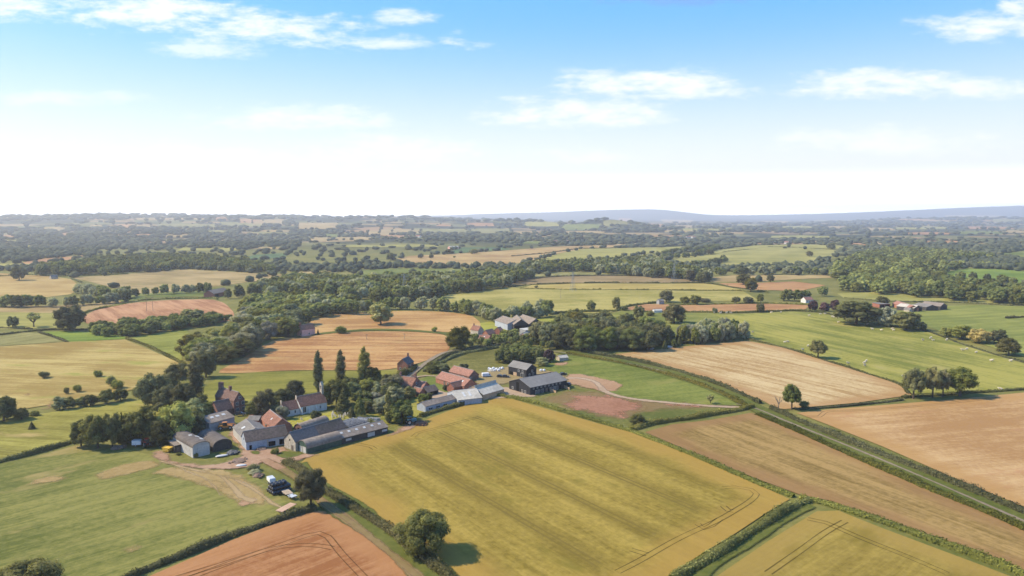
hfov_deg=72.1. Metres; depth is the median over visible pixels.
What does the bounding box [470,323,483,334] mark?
cottage
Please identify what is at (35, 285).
stubble field
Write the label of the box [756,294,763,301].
tree
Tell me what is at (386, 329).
verge land
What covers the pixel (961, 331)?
tree
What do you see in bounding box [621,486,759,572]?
tramline path
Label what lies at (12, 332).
hedge
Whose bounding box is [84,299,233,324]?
ploughed field
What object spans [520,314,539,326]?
grain barn
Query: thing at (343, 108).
sky
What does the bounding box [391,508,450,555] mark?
oak tree
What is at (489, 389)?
timber building
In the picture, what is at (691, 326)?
tree
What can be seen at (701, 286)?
crop field
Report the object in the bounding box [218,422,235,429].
telehandler
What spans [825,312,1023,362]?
hedge
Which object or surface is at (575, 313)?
tree
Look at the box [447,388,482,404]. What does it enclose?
cream roofed shed
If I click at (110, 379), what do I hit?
bush
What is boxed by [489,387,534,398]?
yard land
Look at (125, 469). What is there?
worn land
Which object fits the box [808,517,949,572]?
tramline path
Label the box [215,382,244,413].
farmhouse
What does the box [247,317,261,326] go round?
tree
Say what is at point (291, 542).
tramline path
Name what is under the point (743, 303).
hedge
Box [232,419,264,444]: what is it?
barn
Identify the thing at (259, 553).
tramline path
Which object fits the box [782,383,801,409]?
roadside tree
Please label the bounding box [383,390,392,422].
poplar tree
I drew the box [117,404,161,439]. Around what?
tree
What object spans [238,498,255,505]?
bare land
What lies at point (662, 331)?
tree
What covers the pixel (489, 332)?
cottage
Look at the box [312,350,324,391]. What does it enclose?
poplar tree
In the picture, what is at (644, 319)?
tree
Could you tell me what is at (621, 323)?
tree
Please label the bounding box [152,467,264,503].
worn land
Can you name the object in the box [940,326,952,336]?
tree
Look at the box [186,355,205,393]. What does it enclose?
poplar tree
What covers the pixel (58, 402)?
bush
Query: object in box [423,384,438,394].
garage
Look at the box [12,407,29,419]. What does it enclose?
tree
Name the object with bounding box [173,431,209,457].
grey shed
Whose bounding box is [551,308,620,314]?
hedge
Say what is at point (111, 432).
tree
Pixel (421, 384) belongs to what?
brick extension
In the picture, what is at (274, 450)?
bush
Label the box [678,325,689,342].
tree
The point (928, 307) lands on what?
grey barn
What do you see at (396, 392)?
tree
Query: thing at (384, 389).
tree
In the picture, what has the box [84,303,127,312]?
hedge
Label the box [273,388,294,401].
tree
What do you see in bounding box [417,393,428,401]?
bush
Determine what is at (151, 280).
stubble field
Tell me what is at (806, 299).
cottage
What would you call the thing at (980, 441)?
crop field
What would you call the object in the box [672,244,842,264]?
grass field
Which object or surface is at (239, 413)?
parked car
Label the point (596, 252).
grass field
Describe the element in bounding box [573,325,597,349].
tree
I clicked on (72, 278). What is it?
hedge
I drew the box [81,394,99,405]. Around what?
bush
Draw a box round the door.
[202,448,207,455]
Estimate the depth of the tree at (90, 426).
269.97 m
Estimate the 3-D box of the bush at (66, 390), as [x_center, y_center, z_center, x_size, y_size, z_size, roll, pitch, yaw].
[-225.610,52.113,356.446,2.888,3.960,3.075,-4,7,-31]
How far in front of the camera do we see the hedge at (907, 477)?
242.05 m
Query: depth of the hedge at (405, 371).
400.12 m
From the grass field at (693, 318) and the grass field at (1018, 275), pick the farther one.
the grass field at (1018, 275)
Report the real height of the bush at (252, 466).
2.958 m
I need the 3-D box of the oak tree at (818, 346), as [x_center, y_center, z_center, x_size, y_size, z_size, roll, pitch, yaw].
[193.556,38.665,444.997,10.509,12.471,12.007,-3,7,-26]
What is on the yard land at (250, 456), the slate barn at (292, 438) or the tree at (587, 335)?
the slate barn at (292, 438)
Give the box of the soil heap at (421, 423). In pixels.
[413,420,427,425]
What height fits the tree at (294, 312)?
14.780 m
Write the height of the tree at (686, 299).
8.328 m
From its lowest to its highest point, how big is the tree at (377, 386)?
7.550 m
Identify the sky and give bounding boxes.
[0,0,1023,216]
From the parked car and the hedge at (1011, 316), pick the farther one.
the hedge at (1011, 316)
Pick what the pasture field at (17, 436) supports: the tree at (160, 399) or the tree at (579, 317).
the tree at (160, 399)
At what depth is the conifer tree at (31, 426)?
297.24 m
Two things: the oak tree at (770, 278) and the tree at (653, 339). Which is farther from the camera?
the oak tree at (770, 278)
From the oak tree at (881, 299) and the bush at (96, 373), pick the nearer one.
the bush at (96, 373)
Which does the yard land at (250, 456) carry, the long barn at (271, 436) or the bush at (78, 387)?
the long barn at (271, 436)
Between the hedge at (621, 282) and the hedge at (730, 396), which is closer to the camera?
the hedge at (730, 396)
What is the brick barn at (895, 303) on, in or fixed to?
on the ground
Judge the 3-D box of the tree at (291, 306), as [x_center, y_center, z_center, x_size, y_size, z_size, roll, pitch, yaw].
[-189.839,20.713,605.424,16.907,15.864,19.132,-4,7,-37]
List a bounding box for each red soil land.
[564,394,639,417]
[666,404,698,406]
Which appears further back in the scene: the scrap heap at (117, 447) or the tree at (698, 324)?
the tree at (698, 324)
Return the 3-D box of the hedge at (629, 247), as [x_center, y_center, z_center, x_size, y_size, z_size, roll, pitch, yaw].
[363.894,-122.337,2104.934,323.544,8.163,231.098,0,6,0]
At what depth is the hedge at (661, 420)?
313.29 m
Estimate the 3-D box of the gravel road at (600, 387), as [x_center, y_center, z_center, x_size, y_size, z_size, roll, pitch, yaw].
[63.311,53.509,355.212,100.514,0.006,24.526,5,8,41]
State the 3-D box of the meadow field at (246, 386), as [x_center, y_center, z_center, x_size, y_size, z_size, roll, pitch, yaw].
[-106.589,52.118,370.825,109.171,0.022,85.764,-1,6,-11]
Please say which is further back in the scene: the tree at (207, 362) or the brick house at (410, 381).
the tree at (207, 362)
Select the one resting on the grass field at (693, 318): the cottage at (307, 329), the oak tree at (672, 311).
the oak tree at (672, 311)
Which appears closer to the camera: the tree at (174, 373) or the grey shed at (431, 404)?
the grey shed at (431, 404)
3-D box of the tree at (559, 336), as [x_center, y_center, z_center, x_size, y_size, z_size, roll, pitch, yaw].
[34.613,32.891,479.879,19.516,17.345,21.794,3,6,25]
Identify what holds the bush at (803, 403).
on the ground
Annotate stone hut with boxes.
[656,299,663,303]
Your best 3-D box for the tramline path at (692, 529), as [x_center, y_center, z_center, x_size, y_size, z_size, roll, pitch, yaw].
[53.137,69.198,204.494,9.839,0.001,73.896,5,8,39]
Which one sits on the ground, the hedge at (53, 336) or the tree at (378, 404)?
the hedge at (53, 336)
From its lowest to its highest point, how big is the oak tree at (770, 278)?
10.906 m
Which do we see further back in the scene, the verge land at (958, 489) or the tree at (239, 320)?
the tree at (239, 320)
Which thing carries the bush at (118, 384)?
on the pasture field
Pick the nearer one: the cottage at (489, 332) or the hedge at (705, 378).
the hedge at (705, 378)
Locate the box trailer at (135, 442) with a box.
[132,439,142,446]
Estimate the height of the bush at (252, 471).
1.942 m
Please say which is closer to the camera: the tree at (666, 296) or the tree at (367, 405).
the tree at (367, 405)
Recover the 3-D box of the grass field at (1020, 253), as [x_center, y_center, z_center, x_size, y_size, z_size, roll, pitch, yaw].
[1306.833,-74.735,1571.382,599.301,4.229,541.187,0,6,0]
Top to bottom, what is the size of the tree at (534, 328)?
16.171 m
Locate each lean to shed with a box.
[168,439,180,452]
[904,307,912,311]
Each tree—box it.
[0,395,17,420]
[0,557,64,575]
[9,266,28,279]
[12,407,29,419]
[26,312,39,326]
[28,421,35,429]
[51,304,86,330]
[69,419,84,445]
[77,414,109,447]
[102,412,123,446]
[116,411,141,438]
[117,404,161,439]
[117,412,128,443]
[120,412,137,442]
[132,372,172,406]
[145,419,170,445]
[150,384,173,411]
[154,400,195,438]
[161,415,192,439]
[163,363,189,385]
[169,384,201,405]
[173,333,204,356]
[180,309,203,318]
[181,337,210,359]
[184,397,206,413]
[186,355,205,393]
[188,341,217,358]
[191,406,204,425]
[191,414,205,433]
[195,350,216,377]
[202,329,219,339]
[208,337,236,348]
[215,344,239,362]
[218,325,238,336]
[221,322,236,328]
[228,330,241,335]
[229,331,255,343]
[230,310,247,317]
[230,317,252,323]
[231,336,257,355]
[234,323,241,329]
[240,306,253,310]
[240,321,257,328]
[240,323,258,340]
[242,326,262,347]
[245,307,260,313]
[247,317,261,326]
[250,388,276,413]
[251,311,269,315]
[254,314,273,321]
[254,325,265,339]
[260,320,277,339]
[268,308,284,316]
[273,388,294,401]
[275,316,299,336]
[276,406,289,418]
[282,303,301,310]
[283,309,304,322]
[285,380,305,395]
[292,467,326,503]
[310,410,321,418]
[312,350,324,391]
[323,379,351,405]
[333,388,353,414]
[334,349,345,380]
[340,377,355,383]
[347,382,361,397]
[347,407,354,417]
[354,377,361,383]
[354,396,365,417]
[356,346,370,379]
[359,378,373,391]
[363,366,381,380]
[363,400,372,411]
[368,303,393,323]
[370,391,376,399]
[371,381,381,392]
[372,397,386,413]
[379,382,401,394]
[380,373,405,388]
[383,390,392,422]
[386,252,393,260]
[387,386,405,401]
[388,399,412,422]
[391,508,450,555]
[404,386,415,397]
[424,365,438,373]
[436,363,447,371]
[445,325,472,349]
[470,249,478,253]
[528,321,550,340]
[538,323,558,341]
[550,323,572,345]
[556,312,570,318]
[560,323,580,343]
[561,317,578,325]
[565,331,581,348]
[566,308,583,315]
[568,311,581,318]
[573,313,588,319]
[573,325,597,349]
[578,321,585,328]
[582,318,599,324]
[586,300,595,309]
[588,314,602,318]
[590,327,600,348]
[593,311,606,317]
[593,320,603,329]
[598,326,617,349]
[599,316,614,322]
[600,318,616,329]
[612,297,619,308]
[612,327,627,348]
[616,313,632,322]
[617,320,628,326]
[619,327,645,350]
[628,326,641,330]
[633,305,644,317]
[637,322,651,330]
[637,329,661,349]
[638,316,658,323]
[643,325,661,336]
[650,318,666,325]
[653,324,669,344]
[659,290,673,301]
[660,324,675,337]
[662,303,685,322]
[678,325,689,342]
[679,296,689,303]
[686,270,696,280]
[687,324,696,340]
[689,294,700,303]
[691,327,700,344]
[694,321,704,327]
[694,326,708,343]
[698,271,711,282]
[706,249,714,254]
[706,394,713,402]
[718,324,726,341]
[722,321,736,340]
[731,296,740,302]
[735,274,750,284]
[737,321,750,338]
[743,277,757,291]
[743,296,753,302]
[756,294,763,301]
[756,303,764,311]
[766,274,774,281]
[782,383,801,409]
[805,251,813,255]
[808,340,828,356]
[827,243,835,248]
[833,301,883,323]
[874,306,897,325]
[876,296,890,302]
[891,311,924,329]
[901,367,927,398]
[924,366,944,397]
[938,369,951,396]
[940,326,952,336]
[947,366,979,396]
[949,325,971,338]
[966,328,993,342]
[991,329,1008,342]
[995,337,1021,354]
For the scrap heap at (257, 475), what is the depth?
243.14 m
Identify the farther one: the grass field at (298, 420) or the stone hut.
the stone hut
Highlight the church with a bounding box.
[279,381,326,416]
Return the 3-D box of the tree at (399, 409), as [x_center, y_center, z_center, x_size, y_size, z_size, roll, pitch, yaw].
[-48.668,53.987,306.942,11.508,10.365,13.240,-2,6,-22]
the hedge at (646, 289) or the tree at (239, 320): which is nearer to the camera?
the tree at (239, 320)
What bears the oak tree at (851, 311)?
on the pasture field at (889, 353)
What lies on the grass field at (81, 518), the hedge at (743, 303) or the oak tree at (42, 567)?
the oak tree at (42, 567)
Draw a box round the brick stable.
[260,409,291,431]
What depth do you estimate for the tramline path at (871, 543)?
193.89 m
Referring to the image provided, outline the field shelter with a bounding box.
[652,309,662,312]
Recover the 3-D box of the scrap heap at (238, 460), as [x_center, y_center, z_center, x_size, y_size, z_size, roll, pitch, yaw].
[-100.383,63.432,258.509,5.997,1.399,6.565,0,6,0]
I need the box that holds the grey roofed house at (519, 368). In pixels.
[508,360,536,376]
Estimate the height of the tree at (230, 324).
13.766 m
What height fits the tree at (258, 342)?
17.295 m
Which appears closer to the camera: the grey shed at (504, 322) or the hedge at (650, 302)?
the grey shed at (504, 322)
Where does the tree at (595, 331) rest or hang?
on the ground
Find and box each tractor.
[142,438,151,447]
[405,416,416,424]
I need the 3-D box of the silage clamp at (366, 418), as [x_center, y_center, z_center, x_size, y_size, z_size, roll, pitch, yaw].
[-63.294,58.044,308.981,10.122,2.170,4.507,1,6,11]
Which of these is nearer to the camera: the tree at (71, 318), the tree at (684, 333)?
the tree at (684, 333)
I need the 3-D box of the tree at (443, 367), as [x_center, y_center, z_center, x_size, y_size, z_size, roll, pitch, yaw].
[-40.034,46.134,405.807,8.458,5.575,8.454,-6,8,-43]
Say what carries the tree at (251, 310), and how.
on the ground
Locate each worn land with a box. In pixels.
[32,476,63,483]
[97,461,158,478]
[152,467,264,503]
[202,480,242,500]
[208,470,243,478]
[551,392,691,416]
[566,374,621,390]
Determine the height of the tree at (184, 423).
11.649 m
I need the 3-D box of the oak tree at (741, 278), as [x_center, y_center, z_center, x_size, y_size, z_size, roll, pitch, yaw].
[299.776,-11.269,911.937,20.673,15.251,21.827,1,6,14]
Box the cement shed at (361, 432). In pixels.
[338,420,387,444]
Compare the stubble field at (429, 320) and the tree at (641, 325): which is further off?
the stubble field at (429, 320)
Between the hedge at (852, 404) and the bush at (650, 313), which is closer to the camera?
the hedge at (852, 404)
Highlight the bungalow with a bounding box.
[556,354,568,360]
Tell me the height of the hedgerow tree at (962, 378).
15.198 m
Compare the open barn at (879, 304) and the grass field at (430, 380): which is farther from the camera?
the open barn at (879, 304)
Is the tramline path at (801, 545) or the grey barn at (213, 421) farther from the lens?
the grey barn at (213, 421)
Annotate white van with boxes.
[482,372,490,376]
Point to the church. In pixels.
(304, 404)
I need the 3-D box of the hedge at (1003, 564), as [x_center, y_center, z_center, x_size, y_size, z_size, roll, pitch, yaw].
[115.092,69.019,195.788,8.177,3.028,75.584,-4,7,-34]
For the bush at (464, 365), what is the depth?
407.91 m
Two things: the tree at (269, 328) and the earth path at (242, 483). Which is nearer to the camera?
the earth path at (242, 483)
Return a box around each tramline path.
[176,543,334,575]
[188,546,330,575]
[191,531,367,575]
[200,534,357,575]
[616,488,753,569]
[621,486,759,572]
[765,520,841,570]
[772,522,848,573]
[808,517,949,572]
[809,520,940,572]
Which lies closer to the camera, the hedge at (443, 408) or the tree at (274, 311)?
the hedge at (443, 408)
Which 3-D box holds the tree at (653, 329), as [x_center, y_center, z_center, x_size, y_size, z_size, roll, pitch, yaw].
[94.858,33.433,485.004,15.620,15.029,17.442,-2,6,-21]
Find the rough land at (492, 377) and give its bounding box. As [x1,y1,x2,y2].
[475,367,566,383]
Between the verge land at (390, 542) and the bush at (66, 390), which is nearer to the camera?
the verge land at (390, 542)
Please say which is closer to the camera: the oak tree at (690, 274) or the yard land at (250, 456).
the yard land at (250, 456)
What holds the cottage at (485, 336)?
on the ground
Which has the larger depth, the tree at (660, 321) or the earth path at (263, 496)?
the tree at (660, 321)
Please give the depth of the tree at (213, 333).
467.39 m
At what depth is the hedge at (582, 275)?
1046.74 m
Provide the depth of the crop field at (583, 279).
985.62 m
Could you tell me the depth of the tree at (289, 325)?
520.21 m
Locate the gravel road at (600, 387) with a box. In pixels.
[565,377,737,407]
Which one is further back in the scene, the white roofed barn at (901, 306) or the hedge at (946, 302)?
the hedge at (946, 302)
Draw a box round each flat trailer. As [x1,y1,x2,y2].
[275,503,296,512]
[281,489,292,494]
[287,494,296,497]
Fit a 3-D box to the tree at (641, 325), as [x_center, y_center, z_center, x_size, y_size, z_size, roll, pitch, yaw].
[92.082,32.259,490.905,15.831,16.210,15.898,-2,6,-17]
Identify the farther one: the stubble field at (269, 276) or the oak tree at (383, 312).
the stubble field at (269, 276)
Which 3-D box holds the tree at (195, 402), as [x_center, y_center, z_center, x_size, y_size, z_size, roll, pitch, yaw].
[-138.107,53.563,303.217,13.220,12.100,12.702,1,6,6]
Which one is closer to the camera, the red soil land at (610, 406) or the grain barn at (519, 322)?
the red soil land at (610, 406)
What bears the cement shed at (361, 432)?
on the ground
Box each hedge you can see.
[0,273,127,276]
[0,326,32,328]
[0,328,88,334]
[0,440,70,462]
[37,330,68,341]
[71,277,95,286]
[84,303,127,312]
[120,501,317,575]
[125,336,187,364]
[137,296,217,300]
[280,457,459,575]
[360,414,375,422]
[396,364,417,375]
[419,401,464,416]
[423,340,510,370]
[438,345,498,363]
[496,392,794,497]
[502,274,670,286]
[503,281,762,290]
[511,249,572,255]
[519,287,767,292]
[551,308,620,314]
[555,345,761,403]
[566,351,747,405]
[584,246,675,248]
[617,301,655,308]
[630,403,754,429]
[644,310,712,312]
[667,495,811,575]
[679,302,807,304]
[680,248,756,255]
[719,309,825,312]
[747,337,910,393]
[754,412,1023,529]
[768,246,836,249]
[769,404,1023,513]
[793,398,903,409]
[799,493,1023,575]
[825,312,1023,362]
[844,297,1023,305]
[901,387,1023,398]
[1005,315,1023,318]
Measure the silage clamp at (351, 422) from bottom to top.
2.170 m
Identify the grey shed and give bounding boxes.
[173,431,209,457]
[417,394,455,411]
[495,316,515,329]
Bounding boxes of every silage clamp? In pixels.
[343,417,369,427]
[357,416,380,421]
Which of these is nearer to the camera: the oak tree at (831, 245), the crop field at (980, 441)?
the crop field at (980, 441)
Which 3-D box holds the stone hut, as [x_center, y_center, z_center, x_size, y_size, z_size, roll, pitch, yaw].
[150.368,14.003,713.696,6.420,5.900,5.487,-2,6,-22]
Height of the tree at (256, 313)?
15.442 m
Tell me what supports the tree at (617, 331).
on the ground
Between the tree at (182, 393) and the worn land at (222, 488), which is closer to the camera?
the worn land at (222, 488)
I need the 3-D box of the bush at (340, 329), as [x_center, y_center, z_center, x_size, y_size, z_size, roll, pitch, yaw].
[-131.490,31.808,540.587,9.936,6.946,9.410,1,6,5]
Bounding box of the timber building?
[468,380,503,399]
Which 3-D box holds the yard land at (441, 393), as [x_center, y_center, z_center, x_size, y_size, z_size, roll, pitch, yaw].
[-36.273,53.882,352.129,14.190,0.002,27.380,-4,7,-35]
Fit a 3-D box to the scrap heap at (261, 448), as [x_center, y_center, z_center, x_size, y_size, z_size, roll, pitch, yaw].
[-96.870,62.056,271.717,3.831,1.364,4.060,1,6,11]
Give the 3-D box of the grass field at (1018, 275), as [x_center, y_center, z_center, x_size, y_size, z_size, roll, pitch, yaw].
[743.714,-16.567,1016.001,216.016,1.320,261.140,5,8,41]
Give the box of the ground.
[0,206,1023,575]
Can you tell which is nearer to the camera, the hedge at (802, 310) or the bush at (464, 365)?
the bush at (464, 365)
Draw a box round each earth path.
[159,461,249,486]
[173,463,220,494]
[202,468,255,502]
[236,479,281,507]
[261,458,285,469]
[276,462,423,575]
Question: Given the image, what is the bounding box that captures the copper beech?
[543,349,555,361]
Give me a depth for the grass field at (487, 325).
583.25 m
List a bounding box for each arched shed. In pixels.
[197,429,231,451]
[294,415,328,429]
[298,431,341,453]
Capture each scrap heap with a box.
[110,445,126,449]
[226,449,239,454]
[228,457,246,463]
[252,473,263,477]
[255,446,267,450]
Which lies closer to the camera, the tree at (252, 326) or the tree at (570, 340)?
the tree at (570, 340)
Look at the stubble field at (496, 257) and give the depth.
1620.40 m
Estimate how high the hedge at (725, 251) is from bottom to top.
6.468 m
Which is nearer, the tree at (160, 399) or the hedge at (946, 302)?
the tree at (160, 399)
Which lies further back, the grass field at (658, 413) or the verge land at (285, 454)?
the grass field at (658, 413)
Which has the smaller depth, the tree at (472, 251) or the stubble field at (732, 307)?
the stubble field at (732, 307)
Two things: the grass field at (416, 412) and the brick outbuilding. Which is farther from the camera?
the brick outbuilding
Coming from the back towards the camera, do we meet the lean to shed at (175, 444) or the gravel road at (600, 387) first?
the gravel road at (600, 387)
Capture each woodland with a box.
[0,212,1023,287]
[0,244,1023,413]
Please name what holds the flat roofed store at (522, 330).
on the ground
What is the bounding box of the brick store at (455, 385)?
[447,380,461,391]
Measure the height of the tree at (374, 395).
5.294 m
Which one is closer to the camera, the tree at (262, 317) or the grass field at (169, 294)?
the tree at (262, 317)
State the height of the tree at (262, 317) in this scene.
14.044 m
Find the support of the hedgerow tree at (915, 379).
on the ground
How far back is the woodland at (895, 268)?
818.94 m
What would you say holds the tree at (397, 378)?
on the ground
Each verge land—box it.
[277,451,302,457]
[278,462,456,575]
[313,329,449,334]
[558,350,1023,526]
[692,504,815,575]
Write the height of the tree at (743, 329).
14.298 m
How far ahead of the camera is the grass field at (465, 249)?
1899.99 m
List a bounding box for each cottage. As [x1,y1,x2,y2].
[297,323,314,336]
[397,353,413,370]
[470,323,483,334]
[478,334,490,338]
[482,329,495,336]
[801,296,813,302]
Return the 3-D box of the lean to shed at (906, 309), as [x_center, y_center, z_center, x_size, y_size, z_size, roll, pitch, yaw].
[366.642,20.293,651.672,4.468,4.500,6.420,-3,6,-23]
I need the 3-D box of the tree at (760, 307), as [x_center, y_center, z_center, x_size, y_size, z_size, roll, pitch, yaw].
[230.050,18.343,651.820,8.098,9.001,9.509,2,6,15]
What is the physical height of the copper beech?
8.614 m
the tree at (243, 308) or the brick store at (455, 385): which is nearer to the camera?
the brick store at (455, 385)
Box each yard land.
[153,412,415,468]
[432,390,446,398]
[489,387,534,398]
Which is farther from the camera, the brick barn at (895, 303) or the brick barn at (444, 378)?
the brick barn at (895, 303)
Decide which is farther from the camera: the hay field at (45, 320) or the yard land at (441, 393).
the hay field at (45, 320)
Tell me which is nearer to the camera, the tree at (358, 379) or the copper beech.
the tree at (358, 379)
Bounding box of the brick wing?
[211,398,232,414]
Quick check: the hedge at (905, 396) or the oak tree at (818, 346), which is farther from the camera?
the oak tree at (818, 346)
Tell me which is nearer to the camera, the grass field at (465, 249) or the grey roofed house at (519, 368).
the grey roofed house at (519, 368)
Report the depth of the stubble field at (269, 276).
1092.96 m
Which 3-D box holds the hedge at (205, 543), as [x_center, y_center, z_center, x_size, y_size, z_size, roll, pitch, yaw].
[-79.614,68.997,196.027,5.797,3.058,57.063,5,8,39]
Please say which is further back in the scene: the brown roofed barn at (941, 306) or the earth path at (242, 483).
the brown roofed barn at (941, 306)
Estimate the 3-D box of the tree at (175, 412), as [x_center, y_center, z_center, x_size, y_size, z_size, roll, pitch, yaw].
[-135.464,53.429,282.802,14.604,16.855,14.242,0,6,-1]
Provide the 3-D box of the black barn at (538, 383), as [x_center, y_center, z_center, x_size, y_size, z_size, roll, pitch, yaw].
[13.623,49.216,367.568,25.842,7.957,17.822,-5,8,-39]
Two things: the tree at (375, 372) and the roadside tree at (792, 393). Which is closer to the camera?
the roadside tree at (792, 393)
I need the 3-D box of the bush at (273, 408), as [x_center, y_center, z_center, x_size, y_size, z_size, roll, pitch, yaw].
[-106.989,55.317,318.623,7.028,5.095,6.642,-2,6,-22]
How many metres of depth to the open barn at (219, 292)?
791.53 m
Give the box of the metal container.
[161,446,172,451]
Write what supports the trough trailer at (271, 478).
on the ground
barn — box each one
[49,274,57,278]
[203,410,234,430]
[204,288,225,296]
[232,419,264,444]
[241,424,287,449]
[283,417,346,450]
[436,371,476,388]
[449,365,478,380]
[509,372,566,394]
[512,315,528,331]
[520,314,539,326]
[872,302,889,307]
[892,301,918,311]
[896,303,922,311]
[913,302,937,310]
[923,301,947,309]
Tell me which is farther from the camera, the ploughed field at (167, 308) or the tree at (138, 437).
the ploughed field at (167, 308)
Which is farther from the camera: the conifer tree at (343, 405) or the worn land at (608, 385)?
the worn land at (608, 385)
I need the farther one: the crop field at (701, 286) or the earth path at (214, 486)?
the crop field at (701, 286)
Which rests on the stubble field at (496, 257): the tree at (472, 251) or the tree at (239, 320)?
the tree at (472, 251)
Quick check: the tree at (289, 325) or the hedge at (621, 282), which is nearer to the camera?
the tree at (289, 325)
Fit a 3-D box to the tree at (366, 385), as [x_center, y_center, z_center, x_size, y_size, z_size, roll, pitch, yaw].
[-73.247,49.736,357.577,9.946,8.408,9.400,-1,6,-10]
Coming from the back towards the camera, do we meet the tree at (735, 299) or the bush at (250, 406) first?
the tree at (735, 299)
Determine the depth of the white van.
392.94 m
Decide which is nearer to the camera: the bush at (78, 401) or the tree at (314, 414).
the tree at (314, 414)
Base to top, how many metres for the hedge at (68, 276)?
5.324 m
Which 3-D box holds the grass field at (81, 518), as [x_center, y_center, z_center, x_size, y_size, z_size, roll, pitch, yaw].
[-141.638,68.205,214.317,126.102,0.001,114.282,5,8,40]
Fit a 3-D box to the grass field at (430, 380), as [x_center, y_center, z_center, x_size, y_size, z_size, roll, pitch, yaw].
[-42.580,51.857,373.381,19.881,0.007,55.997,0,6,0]
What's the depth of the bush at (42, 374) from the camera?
390.24 m
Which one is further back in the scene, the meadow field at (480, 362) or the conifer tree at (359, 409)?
the meadow field at (480, 362)
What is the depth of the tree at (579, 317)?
535.67 m
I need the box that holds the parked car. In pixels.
[235,411,245,415]
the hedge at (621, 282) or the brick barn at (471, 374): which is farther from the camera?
the hedge at (621, 282)
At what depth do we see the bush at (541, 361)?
421.38 m
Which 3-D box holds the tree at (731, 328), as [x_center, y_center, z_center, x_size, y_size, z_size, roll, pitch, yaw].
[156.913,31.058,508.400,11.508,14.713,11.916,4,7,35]
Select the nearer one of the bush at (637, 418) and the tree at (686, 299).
the bush at (637, 418)
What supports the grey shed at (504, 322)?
on the grass field at (487, 325)
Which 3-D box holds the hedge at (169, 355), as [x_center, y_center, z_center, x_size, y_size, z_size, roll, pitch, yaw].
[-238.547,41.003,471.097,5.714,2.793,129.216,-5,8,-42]
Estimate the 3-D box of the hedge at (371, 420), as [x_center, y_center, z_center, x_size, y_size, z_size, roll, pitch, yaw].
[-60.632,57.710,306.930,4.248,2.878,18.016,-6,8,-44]
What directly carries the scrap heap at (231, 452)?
on the yard land at (250, 456)
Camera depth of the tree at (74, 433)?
272.19 m
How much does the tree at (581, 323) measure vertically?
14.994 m
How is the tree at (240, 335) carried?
on the ground
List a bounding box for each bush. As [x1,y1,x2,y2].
[6,316,19,326]
[30,410,40,415]
[38,371,49,377]
[50,396,66,409]
[62,396,75,408]
[63,387,69,393]
[72,384,81,391]
[74,396,84,406]
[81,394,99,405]
[93,370,102,376]
[97,388,114,403]
[105,375,115,384]
[111,379,124,388]
[113,388,128,400]
[196,393,208,402]
[201,407,209,414]
[244,401,258,414]
[245,463,259,470]
[248,469,261,475]
[270,404,278,412]
[270,447,279,453]
[334,326,346,333]
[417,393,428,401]
[459,364,468,368]
[535,357,549,365]
[629,414,645,423]
[646,310,655,315]
[701,298,710,301]
[799,400,809,407]
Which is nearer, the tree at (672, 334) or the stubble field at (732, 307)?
the tree at (672, 334)
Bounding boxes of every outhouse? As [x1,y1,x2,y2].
[248,415,261,422]
[414,386,424,396]
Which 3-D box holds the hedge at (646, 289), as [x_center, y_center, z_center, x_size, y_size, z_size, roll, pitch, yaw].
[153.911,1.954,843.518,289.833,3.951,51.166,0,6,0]
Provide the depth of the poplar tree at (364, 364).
369.63 m
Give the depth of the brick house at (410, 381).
358.21 m
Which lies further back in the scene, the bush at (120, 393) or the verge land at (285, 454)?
the bush at (120, 393)
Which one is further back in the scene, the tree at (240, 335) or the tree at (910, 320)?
the tree at (910, 320)
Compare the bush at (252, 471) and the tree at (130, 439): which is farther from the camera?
the tree at (130, 439)
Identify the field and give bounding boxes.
[0,273,76,296]
[0,301,120,312]
[0,312,66,328]
[0,332,63,345]
[0,339,184,408]
[0,400,160,458]
[0,445,295,575]
[3,215,1023,250]
[18,256,72,263]
[45,331,126,341]
[75,270,268,292]
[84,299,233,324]
[119,291,224,301]
[131,329,188,365]
[150,511,406,575]
[203,370,397,411]
[219,331,449,372]
[248,253,290,258]
[254,271,330,280]
[287,412,336,427]
[301,398,788,575]
[305,311,480,332]
[333,399,429,423]
[357,269,465,274]
[398,243,635,264]
[410,376,447,398]
[425,348,538,375]
[426,287,756,314]
[446,247,510,253]
[480,318,552,330]
[505,276,702,286]
[523,388,732,427]
[524,283,736,289]
[533,269,662,277]
[535,247,680,260]
[537,355,738,404]
[612,310,722,336]
[615,341,910,408]
[628,304,807,311]
[646,413,1023,568]
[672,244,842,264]
[710,274,831,281]
[717,311,1023,393]
[718,511,1008,575]
[719,281,823,290]
[799,392,1023,505]
[837,292,1023,304]
[897,305,1023,356]
[948,269,1023,282]
[1004,251,1023,256]
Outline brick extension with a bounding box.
[412,374,429,387]
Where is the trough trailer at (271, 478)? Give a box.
[267,475,275,483]
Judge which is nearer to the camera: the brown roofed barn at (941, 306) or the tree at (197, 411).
the tree at (197, 411)
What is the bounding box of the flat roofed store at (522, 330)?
[519,327,529,333]
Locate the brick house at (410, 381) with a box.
[399,371,418,387]
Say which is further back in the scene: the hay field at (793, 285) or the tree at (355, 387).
the hay field at (793, 285)
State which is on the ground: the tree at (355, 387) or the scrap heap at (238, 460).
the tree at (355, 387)
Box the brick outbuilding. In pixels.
[494,327,502,334]
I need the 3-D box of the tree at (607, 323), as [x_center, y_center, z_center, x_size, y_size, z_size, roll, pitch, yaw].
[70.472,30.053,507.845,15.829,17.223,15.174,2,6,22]
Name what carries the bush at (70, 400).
on the ground
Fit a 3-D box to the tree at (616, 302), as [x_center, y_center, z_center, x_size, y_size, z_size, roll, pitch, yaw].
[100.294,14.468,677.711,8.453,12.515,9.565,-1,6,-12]

